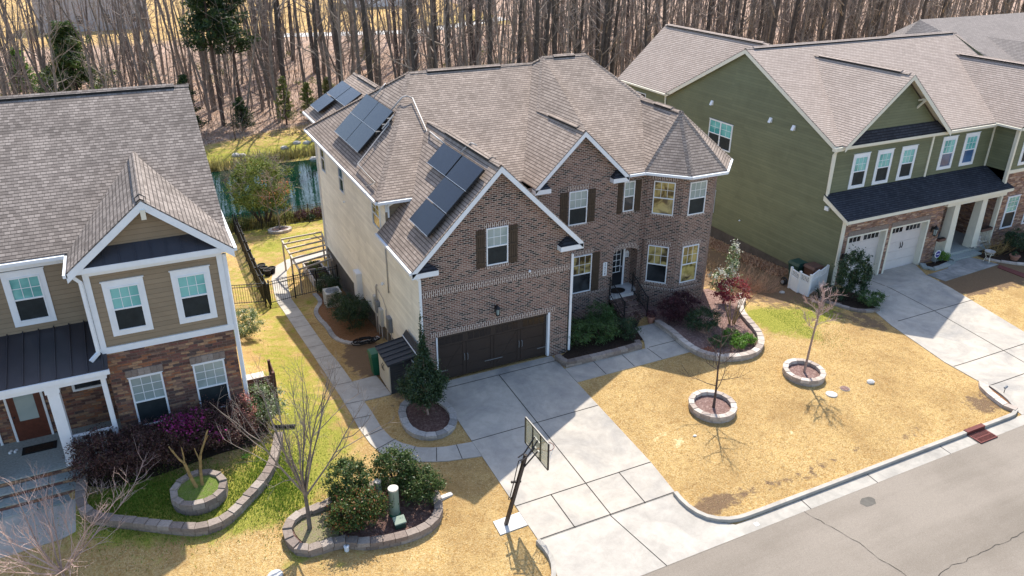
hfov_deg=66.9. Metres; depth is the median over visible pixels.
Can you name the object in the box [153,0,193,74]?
bare tree
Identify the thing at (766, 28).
bare tree
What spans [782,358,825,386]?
ring
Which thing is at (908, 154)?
window
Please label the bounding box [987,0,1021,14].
bare tree
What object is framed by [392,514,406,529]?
splice box
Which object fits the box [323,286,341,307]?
air conditioner
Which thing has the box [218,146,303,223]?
feathery tree
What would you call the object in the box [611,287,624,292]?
doormat
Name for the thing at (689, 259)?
window
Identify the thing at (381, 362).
door
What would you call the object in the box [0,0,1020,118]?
deep woods
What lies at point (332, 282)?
evergreen bush
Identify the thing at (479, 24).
bare tree
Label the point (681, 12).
bare tree
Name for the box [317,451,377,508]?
holly bush
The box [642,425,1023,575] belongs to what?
road
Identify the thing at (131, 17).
bare tree
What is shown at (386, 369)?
door
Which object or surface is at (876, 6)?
bare tree
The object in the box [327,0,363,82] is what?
bare tree
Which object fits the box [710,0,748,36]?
bare tree
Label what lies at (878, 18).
bare tree
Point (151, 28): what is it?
bare tree
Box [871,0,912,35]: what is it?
bare tree
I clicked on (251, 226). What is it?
bank grass
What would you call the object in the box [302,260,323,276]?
raised bed
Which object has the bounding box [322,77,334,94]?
young evergreen
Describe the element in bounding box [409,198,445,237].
solar panel
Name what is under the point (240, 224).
bank shrub
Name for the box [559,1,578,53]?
bare tree
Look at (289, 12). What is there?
bare tree
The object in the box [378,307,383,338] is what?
service cabinet
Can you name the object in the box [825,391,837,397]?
meter cover
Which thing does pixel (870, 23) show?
bare tree
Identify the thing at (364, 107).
solar panel
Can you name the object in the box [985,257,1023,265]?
bed stones
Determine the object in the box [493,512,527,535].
hoop pad
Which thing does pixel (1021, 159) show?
window
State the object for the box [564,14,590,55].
bare tree
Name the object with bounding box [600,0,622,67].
bare tree
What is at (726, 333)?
leafy clump
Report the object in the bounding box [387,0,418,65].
bare tree
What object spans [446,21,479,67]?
bare tree
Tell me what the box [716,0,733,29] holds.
bare tree
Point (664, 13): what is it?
bare tree
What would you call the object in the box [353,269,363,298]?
battery cabinet
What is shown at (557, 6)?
bare tree
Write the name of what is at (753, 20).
bare tree
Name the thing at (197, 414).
hedge shrub
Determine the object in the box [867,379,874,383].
rock
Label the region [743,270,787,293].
dormant shrub
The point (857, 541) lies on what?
road crack
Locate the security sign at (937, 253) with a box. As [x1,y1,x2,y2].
[935,250,940,261]
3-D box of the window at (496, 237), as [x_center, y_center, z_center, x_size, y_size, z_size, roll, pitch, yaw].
[-0.563,-1.618,29.694,0.910,1.540,0.050,-11,28,-23]
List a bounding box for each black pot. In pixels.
[260,265,267,273]
[263,268,270,276]
[267,266,275,273]
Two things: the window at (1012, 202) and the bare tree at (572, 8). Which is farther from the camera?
the bare tree at (572, 8)
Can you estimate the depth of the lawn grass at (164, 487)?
24.24 m
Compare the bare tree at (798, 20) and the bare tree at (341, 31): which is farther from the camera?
the bare tree at (798, 20)
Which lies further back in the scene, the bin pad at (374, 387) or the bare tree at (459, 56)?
the bare tree at (459, 56)
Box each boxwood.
[567,315,598,348]
[582,310,624,346]
[583,296,617,326]
[603,315,643,340]
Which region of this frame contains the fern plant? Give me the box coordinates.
[935,250,952,261]
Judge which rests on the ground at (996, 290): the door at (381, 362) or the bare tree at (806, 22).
the bare tree at (806, 22)
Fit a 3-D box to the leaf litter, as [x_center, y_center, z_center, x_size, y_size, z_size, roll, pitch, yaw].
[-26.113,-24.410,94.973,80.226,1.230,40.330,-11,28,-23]
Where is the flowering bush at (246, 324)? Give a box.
[233,305,267,339]
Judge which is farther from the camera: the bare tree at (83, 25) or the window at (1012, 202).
the bare tree at (83, 25)
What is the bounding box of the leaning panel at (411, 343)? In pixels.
[402,330,419,362]
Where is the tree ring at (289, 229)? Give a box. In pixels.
[268,226,291,233]
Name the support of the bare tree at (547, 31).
on the ground at (996, 290)
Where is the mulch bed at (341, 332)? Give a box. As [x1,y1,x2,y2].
[317,289,381,340]
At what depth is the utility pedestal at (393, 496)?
24.13 m
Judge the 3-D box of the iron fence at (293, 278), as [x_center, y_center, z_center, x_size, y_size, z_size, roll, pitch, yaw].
[-11.156,-0.185,41.605,3.998,1.657,0.176,-19,32,-35]
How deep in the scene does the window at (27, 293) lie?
24.19 m
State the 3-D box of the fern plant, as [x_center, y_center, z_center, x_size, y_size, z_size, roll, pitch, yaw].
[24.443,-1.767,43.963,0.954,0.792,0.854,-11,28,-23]
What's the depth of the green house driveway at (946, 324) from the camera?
36.70 m
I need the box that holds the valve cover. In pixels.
[840,386,849,390]
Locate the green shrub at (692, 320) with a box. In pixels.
[682,302,724,334]
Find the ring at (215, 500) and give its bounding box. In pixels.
[170,469,227,515]
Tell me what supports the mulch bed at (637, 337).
on the mulch bed at (587, 349)
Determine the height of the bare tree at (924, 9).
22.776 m
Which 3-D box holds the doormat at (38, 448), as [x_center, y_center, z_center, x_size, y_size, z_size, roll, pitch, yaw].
[-15.526,5.250,25.478,1.000,0.020,0.450,-11,28,-23]
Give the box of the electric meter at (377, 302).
[374,284,386,334]
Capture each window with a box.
[0,266,56,327]
[71,380,101,391]
[76,15,82,24]
[99,275,153,336]
[127,371,170,424]
[168,264,217,323]
[191,358,230,409]
[319,148,325,173]
[337,166,344,194]
[371,202,380,229]
[486,225,507,265]
[568,189,587,225]
[572,253,591,293]
[622,180,635,211]
[645,245,668,283]
[652,181,675,215]
[679,244,698,282]
[687,180,707,215]
[708,118,733,152]
[847,152,870,188]
[871,148,895,184]
[895,144,918,180]
[936,135,958,169]
[958,131,981,165]
[999,194,1021,228]
[1017,143,1023,165]
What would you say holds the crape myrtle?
on the grass at (187, 490)
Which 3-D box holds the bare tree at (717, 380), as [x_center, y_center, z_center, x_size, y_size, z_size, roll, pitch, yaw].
[7.923,2.693,29.487,2.662,4.055,2.056,13,28,25]
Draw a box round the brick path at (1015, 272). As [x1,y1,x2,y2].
[997,265,1023,277]
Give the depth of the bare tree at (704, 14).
99.80 m
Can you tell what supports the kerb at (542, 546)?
on the ground at (996, 290)
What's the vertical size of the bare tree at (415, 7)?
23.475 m
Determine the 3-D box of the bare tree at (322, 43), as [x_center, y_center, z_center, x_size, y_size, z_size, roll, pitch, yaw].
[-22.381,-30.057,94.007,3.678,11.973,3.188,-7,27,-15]
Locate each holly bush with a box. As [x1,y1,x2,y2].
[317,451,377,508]
[317,478,398,536]
[365,440,422,494]
[397,462,450,506]
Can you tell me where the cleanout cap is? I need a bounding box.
[344,544,348,551]
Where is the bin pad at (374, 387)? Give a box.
[353,375,390,400]
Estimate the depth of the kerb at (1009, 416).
30.02 m
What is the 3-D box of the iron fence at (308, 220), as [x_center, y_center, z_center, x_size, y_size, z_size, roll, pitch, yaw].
[-9.304,-6.373,57.742,21.677,1.560,0.084,-11,28,-23]
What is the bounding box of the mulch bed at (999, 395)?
[989,387,1008,402]
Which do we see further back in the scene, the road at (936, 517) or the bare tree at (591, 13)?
the bare tree at (591, 13)
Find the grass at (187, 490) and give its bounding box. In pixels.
[177,475,218,500]
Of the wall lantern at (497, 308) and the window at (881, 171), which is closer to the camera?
the wall lantern at (497, 308)
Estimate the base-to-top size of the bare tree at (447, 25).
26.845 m
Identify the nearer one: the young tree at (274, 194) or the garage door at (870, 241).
the garage door at (870, 241)
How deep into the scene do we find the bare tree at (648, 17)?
101.01 m
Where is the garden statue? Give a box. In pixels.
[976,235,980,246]
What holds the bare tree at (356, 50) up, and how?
on the ground at (996, 290)
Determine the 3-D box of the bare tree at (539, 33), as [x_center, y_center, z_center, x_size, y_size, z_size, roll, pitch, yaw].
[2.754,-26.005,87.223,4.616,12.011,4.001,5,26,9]
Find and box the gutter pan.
[736,416,1023,534]
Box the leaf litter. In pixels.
[10,44,526,144]
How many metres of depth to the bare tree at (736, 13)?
95.33 m
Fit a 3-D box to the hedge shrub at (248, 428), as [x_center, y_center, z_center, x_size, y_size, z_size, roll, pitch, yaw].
[-9.655,4.508,26.055,2.448,1.725,2.574,5,26,9]
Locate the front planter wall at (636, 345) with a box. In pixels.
[554,339,641,367]
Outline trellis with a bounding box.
[281,231,332,292]
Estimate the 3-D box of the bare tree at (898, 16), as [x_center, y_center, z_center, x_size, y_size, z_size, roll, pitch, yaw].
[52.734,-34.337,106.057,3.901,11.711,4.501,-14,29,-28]
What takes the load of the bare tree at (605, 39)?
on the ground at (996, 290)
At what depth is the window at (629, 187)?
35.37 m
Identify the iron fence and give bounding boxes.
[224,214,234,232]
[231,282,266,303]
[232,216,266,306]
[234,203,321,231]
[235,216,270,308]
[267,264,338,304]
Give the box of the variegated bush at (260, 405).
[244,378,290,424]
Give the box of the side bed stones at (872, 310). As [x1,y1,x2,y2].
[818,298,879,312]
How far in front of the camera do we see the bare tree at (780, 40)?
104.73 m
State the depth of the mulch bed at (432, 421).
28.95 m
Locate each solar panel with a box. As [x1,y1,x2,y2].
[311,93,334,112]
[327,81,350,98]
[335,113,361,140]
[336,87,361,105]
[346,122,374,152]
[351,94,378,120]
[362,102,393,130]
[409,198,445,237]
[427,143,462,175]
[427,177,465,214]
[446,156,484,191]
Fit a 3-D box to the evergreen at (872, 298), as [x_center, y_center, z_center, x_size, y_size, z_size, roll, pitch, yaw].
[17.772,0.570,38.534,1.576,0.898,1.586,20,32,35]
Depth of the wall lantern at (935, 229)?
42.94 m
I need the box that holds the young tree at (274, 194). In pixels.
[254,167,292,229]
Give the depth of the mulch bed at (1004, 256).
44.79 m
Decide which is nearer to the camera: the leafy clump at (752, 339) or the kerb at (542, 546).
the kerb at (542, 546)
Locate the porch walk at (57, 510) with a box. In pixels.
[0,499,75,557]
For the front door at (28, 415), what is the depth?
25.60 m
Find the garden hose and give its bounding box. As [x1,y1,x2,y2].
[351,336,379,345]
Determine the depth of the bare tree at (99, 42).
68.71 m
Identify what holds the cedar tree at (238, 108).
on the ground at (996, 290)
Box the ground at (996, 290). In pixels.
[0,0,1023,575]
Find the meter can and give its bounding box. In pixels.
[372,294,377,331]
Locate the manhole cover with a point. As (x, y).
(867, 501)
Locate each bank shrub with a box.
[229,216,251,227]
[281,211,295,220]
[294,208,309,218]
[303,214,315,220]
[309,206,321,217]
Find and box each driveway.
[442,356,674,539]
[840,263,1023,414]
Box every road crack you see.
[804,511,904,574]
[938,533,1020,575]
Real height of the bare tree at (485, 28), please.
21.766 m
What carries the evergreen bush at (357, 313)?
on the mulch bed at (341, 332)
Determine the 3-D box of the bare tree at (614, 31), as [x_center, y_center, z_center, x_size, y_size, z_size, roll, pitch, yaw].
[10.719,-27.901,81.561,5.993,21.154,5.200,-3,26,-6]
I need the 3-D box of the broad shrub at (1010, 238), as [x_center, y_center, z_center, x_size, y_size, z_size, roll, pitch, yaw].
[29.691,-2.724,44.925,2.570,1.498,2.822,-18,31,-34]
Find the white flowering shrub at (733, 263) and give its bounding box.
[707,239,742,302]
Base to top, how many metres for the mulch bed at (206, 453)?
0.285 m
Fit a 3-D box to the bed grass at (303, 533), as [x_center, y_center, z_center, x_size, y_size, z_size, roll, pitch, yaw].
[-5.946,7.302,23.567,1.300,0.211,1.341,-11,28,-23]
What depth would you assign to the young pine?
87.85 m
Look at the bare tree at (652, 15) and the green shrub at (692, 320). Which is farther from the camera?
the bare tree at (652, 15)
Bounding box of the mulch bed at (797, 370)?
[788,364,819,377]
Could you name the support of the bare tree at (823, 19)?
on the ground at (996, 290)
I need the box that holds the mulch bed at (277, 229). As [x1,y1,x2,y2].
[272,227,287,230]
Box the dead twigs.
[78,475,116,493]
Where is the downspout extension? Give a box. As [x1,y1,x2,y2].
[271,424,295,428]
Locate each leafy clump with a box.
[707,334,728,347]
[722,327,740,338]
[729,335,748,348]
[740,332,758,343]
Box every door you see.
[6,392,51,440]
[378,353,384,382]
[382,363,391,392]
[438,315,546,377]
[612,249,622,284]
[843,232,880,279]
[884,223,921,269]
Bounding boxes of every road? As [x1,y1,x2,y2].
[284,17,501,36]
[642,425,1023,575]
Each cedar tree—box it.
[25,69,52,93]
[176,74,208,128]
[225,96,255,131]
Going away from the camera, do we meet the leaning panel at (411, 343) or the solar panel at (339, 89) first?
the leaning panel at (411, 343)
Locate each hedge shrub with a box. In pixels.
[51,421,139,488]
[81,417,183,483]
[136,407,208,470]
[166,395,234,454]
[193,391,266,449]
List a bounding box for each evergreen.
[273,75,296,124]
[298,82,314,115]
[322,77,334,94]
[359,40,372,64]
[394,311,451,414]
[815,282,849,301]
[832,244,874,300]
[857,288,888,308]
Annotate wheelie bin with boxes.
[367,347,379,375]
[788,258,807,280]
[803,262,823,282]
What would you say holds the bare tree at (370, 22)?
on the ground at (996, 290)
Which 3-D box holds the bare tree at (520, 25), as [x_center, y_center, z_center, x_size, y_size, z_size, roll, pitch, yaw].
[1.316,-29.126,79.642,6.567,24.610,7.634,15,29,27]
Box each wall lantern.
[494,305,500,316]
[930,225,938,236]
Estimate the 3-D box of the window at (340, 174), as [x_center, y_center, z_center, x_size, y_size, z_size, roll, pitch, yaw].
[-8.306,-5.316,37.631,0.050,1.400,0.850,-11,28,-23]
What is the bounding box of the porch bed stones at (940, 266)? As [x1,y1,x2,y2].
[919,260,955,270]
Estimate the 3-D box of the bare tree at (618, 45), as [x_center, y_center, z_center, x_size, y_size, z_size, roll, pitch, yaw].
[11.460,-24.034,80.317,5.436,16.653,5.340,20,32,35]
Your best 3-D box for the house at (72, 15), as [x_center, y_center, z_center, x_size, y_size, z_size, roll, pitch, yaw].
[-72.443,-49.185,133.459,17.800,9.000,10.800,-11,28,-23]
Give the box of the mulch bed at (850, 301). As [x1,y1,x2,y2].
[818,289,875,308]
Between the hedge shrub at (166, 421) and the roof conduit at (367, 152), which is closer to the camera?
the hedge shrub at (166, 421)
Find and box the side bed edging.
[312,293,380,344]
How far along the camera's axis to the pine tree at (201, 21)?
75.05 m
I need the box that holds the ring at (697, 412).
[688,389,736,423]
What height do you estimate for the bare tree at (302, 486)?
6.368 m
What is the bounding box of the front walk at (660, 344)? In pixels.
[565,323,689,381]
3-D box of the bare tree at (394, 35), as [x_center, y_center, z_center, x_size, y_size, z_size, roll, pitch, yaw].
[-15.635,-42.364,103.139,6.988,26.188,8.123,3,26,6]
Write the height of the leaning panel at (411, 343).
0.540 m
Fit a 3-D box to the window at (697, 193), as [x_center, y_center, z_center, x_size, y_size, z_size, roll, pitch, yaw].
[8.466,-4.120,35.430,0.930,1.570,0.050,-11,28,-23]
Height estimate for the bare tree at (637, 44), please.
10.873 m
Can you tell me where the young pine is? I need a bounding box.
[7,47,39,92]
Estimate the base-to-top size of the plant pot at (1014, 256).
0.498 m
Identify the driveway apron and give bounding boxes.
[542,494,744,575]
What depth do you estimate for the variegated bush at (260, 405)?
27.32 m
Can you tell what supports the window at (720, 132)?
in the green house at (888, 152)
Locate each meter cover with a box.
[267,569,282,575]
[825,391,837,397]
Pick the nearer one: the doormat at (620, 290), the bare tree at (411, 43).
the doormat at (620, 290)
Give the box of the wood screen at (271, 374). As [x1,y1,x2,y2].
[242,359,279,407]
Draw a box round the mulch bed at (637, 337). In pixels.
[618,318,642,339]
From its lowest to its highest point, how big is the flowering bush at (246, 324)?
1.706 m
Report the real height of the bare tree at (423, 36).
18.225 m
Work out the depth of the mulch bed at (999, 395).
31.40 m
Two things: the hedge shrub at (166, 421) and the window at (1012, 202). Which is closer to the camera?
the hedge shrub at (166, 421)
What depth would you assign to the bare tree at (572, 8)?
88.24 m
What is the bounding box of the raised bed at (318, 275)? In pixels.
[308,265,332,286]
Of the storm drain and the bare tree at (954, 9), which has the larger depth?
the bare tree at (954, 9)
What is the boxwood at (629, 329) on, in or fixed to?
on the mulch bed at (587, 349)
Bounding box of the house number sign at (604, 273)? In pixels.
[602,262,606,275]
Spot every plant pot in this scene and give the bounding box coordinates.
[629,311,643,327]
[646,308,656,323]
[1009,251,1020,260]
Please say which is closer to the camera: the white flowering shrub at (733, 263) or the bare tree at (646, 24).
the white flowering shrub at (733, 263)
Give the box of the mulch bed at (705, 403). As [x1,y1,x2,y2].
[694,395,730,414]
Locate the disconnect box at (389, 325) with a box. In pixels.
[385,310,392,340]
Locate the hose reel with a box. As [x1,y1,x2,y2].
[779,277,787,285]
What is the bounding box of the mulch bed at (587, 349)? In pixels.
[562,314,633,358]
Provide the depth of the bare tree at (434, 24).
80.17 m
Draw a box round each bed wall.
[75,432,282,536]
[282,476,442,556]
[398,398,457,440]
[655,293,764,361]
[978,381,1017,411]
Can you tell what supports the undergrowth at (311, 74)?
on the ground at (996, 290)
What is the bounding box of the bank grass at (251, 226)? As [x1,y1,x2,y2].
[228,210,321,231]
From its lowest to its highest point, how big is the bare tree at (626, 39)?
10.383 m
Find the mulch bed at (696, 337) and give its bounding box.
[639,289,757,352]
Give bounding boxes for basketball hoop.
[504,417,553,525]
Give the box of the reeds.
[208,141,321,231]
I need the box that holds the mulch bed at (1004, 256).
[978,243,1023,261]
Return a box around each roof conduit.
[357,122,389,186]
[385,248,388,292]
[391,95,443,142]
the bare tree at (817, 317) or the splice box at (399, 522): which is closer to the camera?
the splice box at (399, 522)
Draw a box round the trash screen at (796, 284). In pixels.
[787,265,829,296]
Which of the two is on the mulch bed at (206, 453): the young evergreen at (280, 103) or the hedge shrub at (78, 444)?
the hedge shrub at (78, 444)
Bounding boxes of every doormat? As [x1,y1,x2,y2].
[22,440,56,455]
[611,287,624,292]
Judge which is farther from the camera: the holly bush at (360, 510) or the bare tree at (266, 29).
the bare tree at (266, 29)
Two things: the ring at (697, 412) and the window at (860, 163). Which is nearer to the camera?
the ring at (697, 412)
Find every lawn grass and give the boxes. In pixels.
[21,422,328,575]
[250,294,860,560]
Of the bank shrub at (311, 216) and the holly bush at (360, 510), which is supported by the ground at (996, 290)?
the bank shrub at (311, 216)
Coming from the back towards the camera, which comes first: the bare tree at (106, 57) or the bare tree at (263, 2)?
the bare tree at (263, 2)
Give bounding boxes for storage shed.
[375,337,415,393]
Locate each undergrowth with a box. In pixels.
[0,16,816,139]
[6,35,653,130]
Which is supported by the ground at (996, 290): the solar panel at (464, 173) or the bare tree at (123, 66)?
the bare tree at (123, 66)
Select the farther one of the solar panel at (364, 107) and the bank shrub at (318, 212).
the bank shrub at (318, 212)
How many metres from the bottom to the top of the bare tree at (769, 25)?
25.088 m
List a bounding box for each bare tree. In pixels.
[0,5,23,61]
[0,437,160,575]
[1,0,45,70]
[6,0,45,69]
[30,0,84,91]
[33,0,89,48]
[58,0,100,65]
[61,1,124,89]
[73,0,134,84]
[91,24,113,88]
[112,36,140,86]
[118,0,173,84]
[135,0,167,84]
[140,0,160,54]
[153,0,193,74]
[163,0,193,67]
[209,354,398,529]
[211,45,248,139]
[219,2,255,117]
[237,24,261,92]
[239,0,287,96]
[243,0,276,75]
[243,0,287,107]
[251,0,262,52]
[251,0,290,111]
[273,1,287,63]
[276,0,295,57]
[276,0,332,98]
[284,0,315,73]
[287,0,293,60]
[298,0,374,80]
[308,1,350,71]
[311,3,332,77]
[319,0,361,51]
[324,0,352,82]
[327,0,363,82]
[333,0,376,64]
[339,0,385,76]
[341,0,403,83]
[351,0,378,81]
[356,0,391,49]
[369,0,440,70]
[377,0,398,67]
[378,0,425,72]
[380,4,401,58]
[385,0,420,72]
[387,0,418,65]
[400,0,437,58]
[404,0,454,67]
[406,0,467,67]
[408,0,417,69]
[412,0,442,64]
[414,0,455,68]
[414,1,417,46]
[418,0,468,70]
[439,0,477,66]
[446,0,487,65]
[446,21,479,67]
[450,0,474,63]
[453,0,498,64]
[459,0,496,65]
[465,0,484,60]
[469,0,506,63]
[472,0,500,64]
[472,1,500,60]
[481,0,506,59]
[482,0,544,62]
[483,0,521,63]
[492,0,526,63]
[492,1,529,62]
[500,1,533,62]
[502,0,530,62]
[507,1,550,58]
[514,0,548,60]
[516,0,587,57]
[524,3,549,59]
[531,0,548,55]
[539,0,599,56]
[540,0,590,54]
[540,0,597,60]
[545,0,576,54]
[551,0,558,34]
[556,0,577,52]
[557,1,569,53]
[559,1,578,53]
[560,0,598,53]
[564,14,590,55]
[567,0,590,53]
[572,0,624,68]
[576,0,627,69]
[578,0,615,57]
[581,0,636,63]
[588,0,615,67]
[591,0,626,73]
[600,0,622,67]
[609,0,637,76]
[610,0,674,61]
[614,0,630,62]
[615,18,644,71]
[619,13,647,70]
[620,9,635,69]
[627,0,655,43]
[629,0,662,36]
[632,0,651,51]
[643,0,703,32]
[652,0,691,33]
[658,0,712,27]
[670,0,700,24]
[674,0,724,31]
[679,322,749,407]
[684,0,706,27]
[685,0,720,30]
[688,0,707,28]
[696,0,728,32]
[704,0,728,32]
[709,0,766,36]
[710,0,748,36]
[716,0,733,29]
[725,2,749,32]
[731,0,739,35]
[734,0,764,34]
[740,0,765,37]
[740,0,770,39]
[745,0,765,40]
[745,0,786,42]
[746,0,773,40]
[758,0,785,41]
[760,0,810,43]
[761,0,769,39]
[765,0,780,44]
[768,0,807,40]
[777,0,794,42]
[778,0,811,32]
[786,0,816,41]
[788,0,803,43]
[793,0,833,42]
[795,4,800,39]
[797,6,813,42]
[801,281,848,372]
[804,2,813,41]
[807,0,852,41]
[811,1,833,27]
[817,0,834,40]
[822,0,872,40]
[831,0,872,38]
[834,0,843,39]
[834,0,862,39]
[847,0,890,37]
[857,1,877,37]
[857,1,918,36]
[858,0,890,37]
[863,0,899,36]
[871,0,886,36]
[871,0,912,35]
[887,0,910,31]
[888,0,914,34]
[897,0,947,24]
[899,0,917,28]
[901,0,950,25]
[904,0,943,23]
[923,0,987,17]
[937,0,957,16]
[944,0,965,16]
[945,0,977,16]
[951,0,982,16]
[961,0,983,15]
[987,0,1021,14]
[989,0,1010,13]
[996,0,1010,13]
[1009,0,1022,12]
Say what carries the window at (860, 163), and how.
in the green house at (888, 152)
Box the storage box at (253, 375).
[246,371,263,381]
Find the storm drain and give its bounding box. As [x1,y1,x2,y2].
[963,423,997,443]
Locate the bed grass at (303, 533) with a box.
[294,511,338,543]
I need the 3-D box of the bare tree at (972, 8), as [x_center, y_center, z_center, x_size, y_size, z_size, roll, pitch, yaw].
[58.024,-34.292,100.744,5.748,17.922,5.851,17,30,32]
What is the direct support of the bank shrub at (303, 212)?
on the ground at (996, 290)
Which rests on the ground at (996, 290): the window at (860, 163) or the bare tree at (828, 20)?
the bare tree at (828, 20)
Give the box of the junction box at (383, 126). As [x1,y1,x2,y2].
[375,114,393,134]
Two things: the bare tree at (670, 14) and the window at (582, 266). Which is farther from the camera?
the bare tree at (670, 14)
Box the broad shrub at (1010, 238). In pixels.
[999,226,1023,251]
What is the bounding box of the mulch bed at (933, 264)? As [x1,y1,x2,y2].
[926,260,946,269]
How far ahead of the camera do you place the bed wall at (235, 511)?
23.11 m
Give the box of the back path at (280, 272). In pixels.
[271,251,326,301]
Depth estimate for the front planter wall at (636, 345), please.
32.72 m
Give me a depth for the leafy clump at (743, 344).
33.70 m
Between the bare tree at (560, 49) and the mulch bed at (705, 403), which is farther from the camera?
the bare tree at (560, 49)
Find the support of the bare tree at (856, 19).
on the ground at (996, 290)
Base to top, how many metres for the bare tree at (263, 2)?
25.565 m
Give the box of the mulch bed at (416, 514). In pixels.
[293,484,433,542]
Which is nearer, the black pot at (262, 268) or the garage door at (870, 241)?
the garage door at (870, 241)
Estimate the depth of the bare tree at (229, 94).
72.96 m
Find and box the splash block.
[441,492,452,499]
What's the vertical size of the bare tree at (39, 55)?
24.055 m
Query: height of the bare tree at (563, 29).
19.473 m
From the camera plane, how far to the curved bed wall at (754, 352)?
33.79 m
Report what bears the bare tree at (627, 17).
on the ground at (996, 290)
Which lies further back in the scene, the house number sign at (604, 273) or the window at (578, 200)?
the house number sign at (604, 273)
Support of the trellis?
on the ground at (996, 290)
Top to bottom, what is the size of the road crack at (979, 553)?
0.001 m
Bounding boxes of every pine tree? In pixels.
[34,20,120,92]
[176,0,239,125]
[206,0,261,104]
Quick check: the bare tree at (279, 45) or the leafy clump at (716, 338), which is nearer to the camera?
the leafy clump at (716, 338)
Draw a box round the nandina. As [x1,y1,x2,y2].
[228,388,257,426]
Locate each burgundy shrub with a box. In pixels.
[652,292,692,325]
[664,289,709,309]
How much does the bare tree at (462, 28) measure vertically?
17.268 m
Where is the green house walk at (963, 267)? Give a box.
[927,257,997,280]
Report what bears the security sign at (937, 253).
on the mulch bed at (933, 264)
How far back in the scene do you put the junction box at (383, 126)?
34.08 m
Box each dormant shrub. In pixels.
[711,260,775,297]
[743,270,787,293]
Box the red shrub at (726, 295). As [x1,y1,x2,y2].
[709,274,756,325]
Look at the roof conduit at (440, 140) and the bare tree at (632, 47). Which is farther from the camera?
the bare tree at (632, 47)
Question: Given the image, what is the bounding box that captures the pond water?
[211,160,320,220]
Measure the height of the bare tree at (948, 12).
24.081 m
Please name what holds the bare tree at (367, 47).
on the ground at (996, 290)
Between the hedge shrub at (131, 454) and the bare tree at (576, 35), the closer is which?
the hedge shrub at (131, 454)
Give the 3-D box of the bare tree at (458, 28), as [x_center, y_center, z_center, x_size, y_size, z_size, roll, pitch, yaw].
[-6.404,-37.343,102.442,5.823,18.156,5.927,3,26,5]
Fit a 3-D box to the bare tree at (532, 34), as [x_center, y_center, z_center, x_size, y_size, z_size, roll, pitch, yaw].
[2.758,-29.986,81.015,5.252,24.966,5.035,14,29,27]
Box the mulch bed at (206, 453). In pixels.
[86,419,268,487]
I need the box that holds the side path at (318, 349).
[277,299,481,461]
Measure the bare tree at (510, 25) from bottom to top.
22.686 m
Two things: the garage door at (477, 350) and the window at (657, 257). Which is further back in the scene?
the window at (657, 257)
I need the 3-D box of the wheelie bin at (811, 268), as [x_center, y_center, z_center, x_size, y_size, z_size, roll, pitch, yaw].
[16.089,-0.725,41.419,0.778,1.119,0.854,-11,28,-23]
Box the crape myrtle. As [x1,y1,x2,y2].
[168,430,207,487]
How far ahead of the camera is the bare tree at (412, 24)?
84.84 m
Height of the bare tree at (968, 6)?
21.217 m
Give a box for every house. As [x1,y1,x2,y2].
[0,83,251,519]
[31,0,150,33]
[302,53,732,379]
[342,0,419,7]
[618,24,1023,284]
[887,13,1023,61]
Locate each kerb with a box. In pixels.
[536,539,555,575]
[673,431,966,522]
[983,385,1017,428]
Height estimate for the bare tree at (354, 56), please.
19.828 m
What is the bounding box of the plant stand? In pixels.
[983,249,995,260]
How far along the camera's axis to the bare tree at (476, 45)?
93.91 m
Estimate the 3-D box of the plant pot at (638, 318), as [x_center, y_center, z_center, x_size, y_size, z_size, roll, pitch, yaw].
[5.701,1.411,35.415,0.621,0.766,0.688,-11,28,-23]
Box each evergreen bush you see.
[314,272,343,295]
[324,286,359,317]
[327,291,372,332]
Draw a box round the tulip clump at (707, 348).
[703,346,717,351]
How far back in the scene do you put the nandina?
26.54 m
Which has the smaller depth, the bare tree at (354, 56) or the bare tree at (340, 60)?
the bare tree at (340, 60)
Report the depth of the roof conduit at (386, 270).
32.82 m
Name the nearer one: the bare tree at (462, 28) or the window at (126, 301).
the window at (126, 301)
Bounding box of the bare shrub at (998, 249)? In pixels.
[979,237,1017,256]
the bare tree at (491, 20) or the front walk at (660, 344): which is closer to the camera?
the front walk at (660, 344)
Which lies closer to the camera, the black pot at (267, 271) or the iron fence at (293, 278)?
the iron fence at (293, 278)
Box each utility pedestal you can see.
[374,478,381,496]
[388,485,400,517]
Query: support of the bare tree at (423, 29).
on the ground at (996, 290)
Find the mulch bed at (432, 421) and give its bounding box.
[406,400,449,431]
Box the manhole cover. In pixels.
[860,497,875,506]
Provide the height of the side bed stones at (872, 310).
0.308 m

